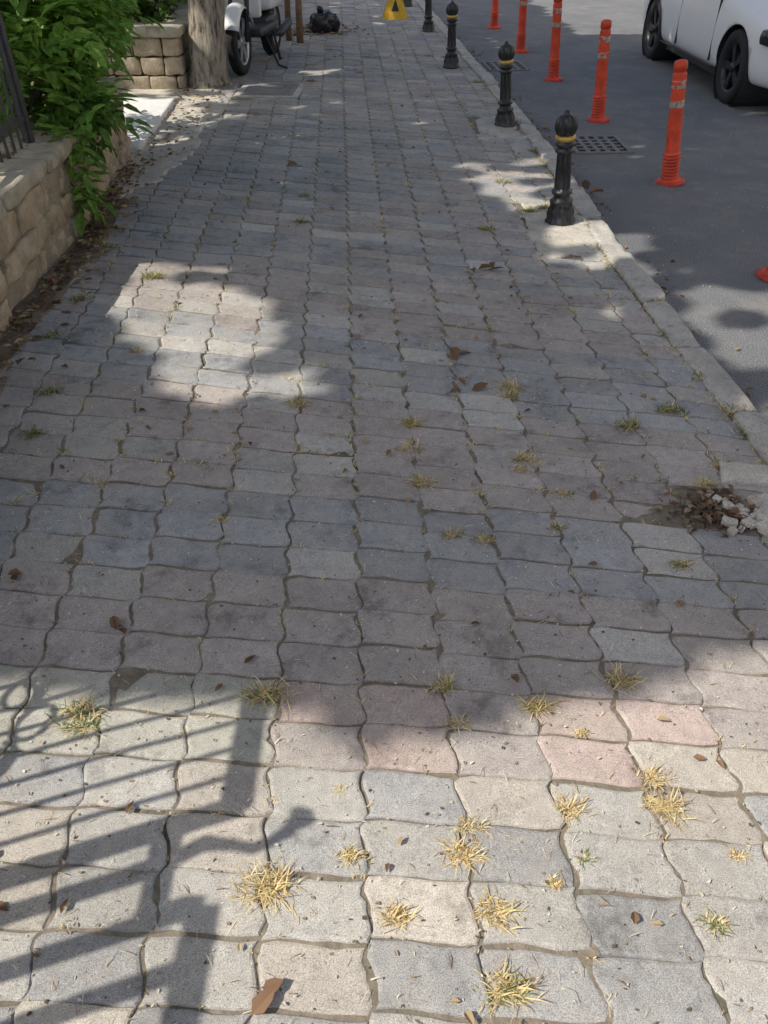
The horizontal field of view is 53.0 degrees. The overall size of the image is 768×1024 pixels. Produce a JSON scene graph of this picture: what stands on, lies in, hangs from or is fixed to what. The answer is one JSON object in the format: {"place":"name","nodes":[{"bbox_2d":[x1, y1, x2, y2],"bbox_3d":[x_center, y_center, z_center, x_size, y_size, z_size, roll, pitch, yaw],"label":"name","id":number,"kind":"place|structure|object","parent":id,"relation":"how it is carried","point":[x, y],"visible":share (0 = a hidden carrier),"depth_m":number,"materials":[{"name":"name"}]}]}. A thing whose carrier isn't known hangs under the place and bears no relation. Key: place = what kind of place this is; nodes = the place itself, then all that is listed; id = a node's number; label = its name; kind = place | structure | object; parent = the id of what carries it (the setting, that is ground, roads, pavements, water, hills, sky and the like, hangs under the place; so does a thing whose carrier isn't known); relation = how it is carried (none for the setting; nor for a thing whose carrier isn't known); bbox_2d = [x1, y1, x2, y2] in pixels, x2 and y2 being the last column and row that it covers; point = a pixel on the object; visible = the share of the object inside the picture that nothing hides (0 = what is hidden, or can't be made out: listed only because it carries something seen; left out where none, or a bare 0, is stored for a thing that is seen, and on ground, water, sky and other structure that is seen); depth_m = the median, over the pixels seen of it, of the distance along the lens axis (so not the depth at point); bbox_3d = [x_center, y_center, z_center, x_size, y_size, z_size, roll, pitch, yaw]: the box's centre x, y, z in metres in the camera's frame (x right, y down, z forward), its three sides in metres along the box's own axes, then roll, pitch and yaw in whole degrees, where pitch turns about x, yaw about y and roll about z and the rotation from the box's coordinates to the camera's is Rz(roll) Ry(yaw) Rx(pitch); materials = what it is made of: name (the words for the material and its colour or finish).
{"place":"outdoors","nodes":[
{"label":"outdoors","id":0,"kind":"place"},
{"bbox_2d":[0,94,43,141],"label":"garden soil","id":1,"kind":"structure","parent":0,"point":[6,136],"depth_m":4.68,"materials":[{"name":"brown soil"}]},
{"bbox_2d":[33,0,182,21],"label":"garden soil","id":2,"kind":"structure","parent":0,"point":[178,5],"depth_m":9.39,"materials":[{"name":"brown soil"}]},
{"bbox_2d":[31,30,225,88],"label":"stones","id":3,"kind":"object","parent":2,"relation":"on","point":[164,63],"visible":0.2,"depth_m":7.47,"materials":[{"name":"beige stone"}]},
{"bbox_2d":[126,3,188,37],"bbox_3d":[-2.753,-6.897,10.155,1.783,0.094,7.556,0,39,0],"label":"cap","id":4,"kind":"object","parent":3,"relation":"on","point":[175,28],"visible":0.4,"depth_m":7.28,"materials":[{"name":"stone"}]},
{"bbox_2d":[109,0,187,22],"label":"hedge shrub","id":5,"kind":"object","parent":2,"relation":"on","point":[145,8],"visible":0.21,"depth_m":7.77,"materials":[{"name":"green plant"}]},
{"bbox_2d":[0,0,767,1023],"bbox_3d":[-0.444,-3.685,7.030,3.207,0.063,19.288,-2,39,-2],"label":"sidewalk pavers","id":6,"kind":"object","parent":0,"point":[666,988],"visible":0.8,"depth_m":2.21,"materials":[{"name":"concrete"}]},
{"bbox_2d":[0,127,118,299],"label":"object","id":7,"kind":"object","parent":6,"relation":"on","point":[57,190],"visible":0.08,"depth_m":4.18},
{"bbox_2d":[0,77,122,221],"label":"cap","id":8,"kind":"object","parent":7,"relation":"on","point":[26,170],"visible":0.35,"depth_m":3.93,"materials":[{"name":"stone"}]},
{"bbox_2d":[0,11,34,162],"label":"iron railing","id":9,"kind":"object","parent":8,"relation":"on","point":[22,120],"visible":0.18,"depth_m":3.96,"materials":[{"name":"black metal"}]},
{"bbox_2d":[0,97,131,337],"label":"stones","id":10,"kind":"object","parent":6,"relation":"on","point":[22,220],"visible":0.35,"depth_m":3.90,"materials":[{"name":"beige stone"}]},
{"bbox_2d":[0,190,138,394],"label":"soil strip","id":11,"kind":"object","parent":6,"relation":"on","point":[26,301],"visible":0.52,"depth_m":3.92,"materials":[{"name":"brown soil"}]},
{"bbox_2d":[0,0,165,237],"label":"overhanging shrub","id":12,"kind":"object","parent":11,"relation":"on","point":[60,41],"visible":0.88,"depth_m":4.40,"materials":[{"name":"green plant"}]},
{"bbox_2d":[187,0,232,88],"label":"street tree","id":13,"kind":"object","parent":6,"relation":"on","point":[207,52],"visible":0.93,"depth_m":7.41,"materials":[{"name":"brown plant"}]},
{"bbox_2d":[225,0,292,74],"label":"parked motor scooter","id":14,"kind":"object","parent":6,"relation":"on","point":[246,21],"visible":0.98,"depth_m":8.05,"materials":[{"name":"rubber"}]},
{"bbox_2d":[233,83,305,98],"bbox_3d":[-1.110,-4.129,7.544,0.620,0.035,0.661,2,39,2],"label":"utility cover","id":15,"kind":"object","parent":6,"relation":"on","point":[263,90],"visible":1,"depth_m":7.47,"materials":[{"name":"metal"}]},
{"bbox_2d":[284,0,303,42],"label":"sapling stems","id":16,"kind":"object","parent":6,"relation":"on","point":[299,22],"visible":1,"depth_m":9.64,"materials":[{"name":"brown wood"}]},
{"bbox_2d":[308,5,340,33],"bbox_3d":[-0.808,-6.614,10.369,0.457,0.346,0.278,-22,44,-24],"label":"black garbage bag","id":17,"kind":"object","parent":6,"relation":"on","point":[321,20],"visible":0.98,"depth_m":10.29,"materials":[{"name":"plastic"}]},
{"bbox_2d":[0,28,767,1023],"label":"grass tufts","id":18,"kind":"object","parent":6,"relation":"on","point":[464,854],"visible":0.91,"depth_m":1.95,"materials":[{"name":"yellow plant"}]},
{"bbox_2d":[0,18,767,1023],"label":"fallen leaves","id":19,"kind":"object","parent":6,"relation":"on","point":[262,1000],"visible":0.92,"depth_m":2.60,"materials":[{"name":"brown plant"}]},
{"bbox_2d":[382,0,407,19],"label":"yellow floor sign","id":20,"kind":"object","parent":6,"relation":"on","point":[394,9],"visible":1,"depth_m":11.32,"materials":[{"name":"plastic"}]},
{"bbox_2d":[403,0,412,5],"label":"bollard","id":21,"kind":"object","parent":6,"relation":"on","point":[407,2],"visible":0.74,"depth_m":12.53,"materials":[{"name":"black metal"}]},
{"bbox_2d":[422,0,434,32],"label":"bollard","id":22,"kind":"object","parent":6,"relation":"on","point":[428,25],"visible":0.99,"depth_m":10.27,"materials":[{"name":"black metal"}]},
{"bbox_2d":[443,0,459,68],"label":"bollard","id":23,"kind":"object","parent":6,"relation":"on","point":[451,60],"visible":1,"depth_m":8.29,"materials":[{"name":"black metal"}]},
{"bbox_2d":[475,116,527,140],"bbox_3d":[0.974,-3.212,6.439,0.467,0.035,0.816,0,39,0],"label":"bollard footing","id":24,"kind":"object","parent":6,"relation":"on","point":[486,126],"visible":0.72,"depth_m":6.30,"materials":[{"name":"grey concrete"}]},
{"bbox_2d":[494,41,515,127],"bbox_3d":[0.990,-3.476,6.268,0.183,0.617,0.183,-3,39,3],"label":"bollard","id":25,"kind":"object","parent":6,"relation":"on","point":[504,117],"visible":1,"depth_m":6.26,"materials":[{"name":"black metal"}]},
{"bbox_2d":[545,109,577,225],"bbox_3d":[1.038,-1.989,4.458,0.183,0.617,0.183,-3,39,3],"label":"bollard","id":26,"kind":"object","parent":6,"relation":"on","point":[560,211],"visible":1,"depth_m":4.45,"materials":[{"name":"black metal"}]},
{"bbox_2d":[519,201,607,259],"bbox_3d":[1.038,-1.677,4.578,0.438,0.037,0.927,0,39,0],"label":"bollard footing","id":27,"kind":"object","parent":6,"relation":"on","point":[539,231],"visible":0.69,"depth_m":4.46,"materials":[{"name":"grey concrete"}]},
{"bbox_2d":[654,483,762,541],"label":"broken paving","id":28,"kind":"structure","parent":6,"relation":"on","point":[683,495],"depth_m":2.58,"materials":[{"name":"grey concrete"}]},
{"bbox_2d":[712,461,767,535],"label":"broken concrete chunks","id":29,"kind":"object","parent":6,"relation":"on","point":[747,475],"visible":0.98,"depth_m":2.56,"materials":[{"name":"grey concrete"}]},
{"bbox_2d":[424,0,767,414],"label":"road","id":30,"kind":"structure","parent":0,"point":[641,202],"depth_m":6.00,"materials":[{"name":"grey asphalt"}]},
{"bbox_2d":[487,0,500,28],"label":"traffic delineator post","id":31,"kind":"object","parent":30,"relation":"on","point":[494,17],"visible":1,"depth_m":11.22,"materials":[{"name":"orange plastic"}]},
{"bbox_2d":[481,61,529,70],"bbox_3d":[1.420,-5.229,9.034,0.464,0.012,0.541,-3,39,-4],"label":"drain grate","id":32,"kind":"object","parent":30,"relation":"on","point":[494,65],"visible":0.62,"depth_m":8.99,"materials":[{"name":"grey metal"}]},
{"bbox_2d":[515,0,528,53],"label":"traffic delineator post","id":33,"kind":"object","parent":30,"relation":"on","point":[521,42],"visible":0.98,"depth_m":9.61,"materials":[{"name":"orange plastic"}]},
{"bbox_2d":[544,0,562,81],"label":"traffic delineator post","id":34,"kind":"object","parent":30,"relation":"on","point":[553,68],"visible":1,"depth_m":8.19,"materials":[{"name":"orange plastic"}]},
{"bbox_2d":[586,19,611,123],"bbox_3d":[1.913,-3.864,6.765,0.206,0.785,0.206,-3,39,3],"label":"traffic delineator post","id":35,"kind":"object","parent":30,"relation":"on","point":[598,107],"visible":1,"depth_m":6.76,"materials":[{"name":"orange plastic"}]},
{"bbox_2d":[573,135,633,153],"bbox_3d":[1.760,-3.039,6.369,0.464,0.012,0.542,-1,39,-1],"label":"drain grate","id":36,"kind":"object","parent":30,"relation":"on","point":[599,144],"visible":0.92,"depth_m":6.33,"materials":[{"name":"grey metal"}]},
{"bbox_2d":[654,59,687,186],"bbox_3d":[2.016,-2.688,5.337,0.206,0.785,0.206,-6,39,5],"label":"traffic delineator post","id":37,"kind":"object","parent":30,"relation":"on","point":[670,177],"visible":1,"depth_m":5.33,"materials":[{"name":"orange plastic"}]},
{"bbox_2d":[642,0,767,106],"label":"parked car","id":38,"kind":"object","parent":30,"relation":"on","point":[725,42],"visible":1,"depth_m":7.58,"materials":[{"name":"white paint"}]},
{"bbox_2d":[756,266,767,281],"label":"traffic delineator post","id":39,"kind":"object","parent":30,"relation":"on","point":[761,273],"visible":1,"depth_m":4.23,"materials":[{"name":"orange plastic"}]},
{"label":"entrance path","id":40,"kind":"structure","parent":0,"visible":0},
{"bbox_2d":[110,88,229,198],"bbox_3d":[-1.776,-3.130,6.337,1.003,0.043,3.462,-5,40,-7],"label":"concrete patch","id":41,"kind":"object","parent":40,"relation":"on","point":[157,171],"visible":0.56,"depth_m":6.17,"materials":[{"name":"grey concrete"}]},
{"bbox_2d":[121,97,175,152],"bbox_3d":[-2.120,-3.252,6.452,0.481,0.061,1.721,-2,39,-2],"label":"marble step","id":42,"kind":"object","parent":41,"relation":"on","point":[154,111],"visible":0.5,"depth_m":6.60,"materials":[{"name":"white stone"}]},
{"label":"ground","id":43,"kind":"structure","parent":0,"visible":0},
{"bbox_2d":[415,0,767,462],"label":"kerb","id":44,"kind":"structure","parent":43,"relation":"on","point":[645,287],"depth_m":3.79,"materials":[{"name":"concrete"}]}
]}

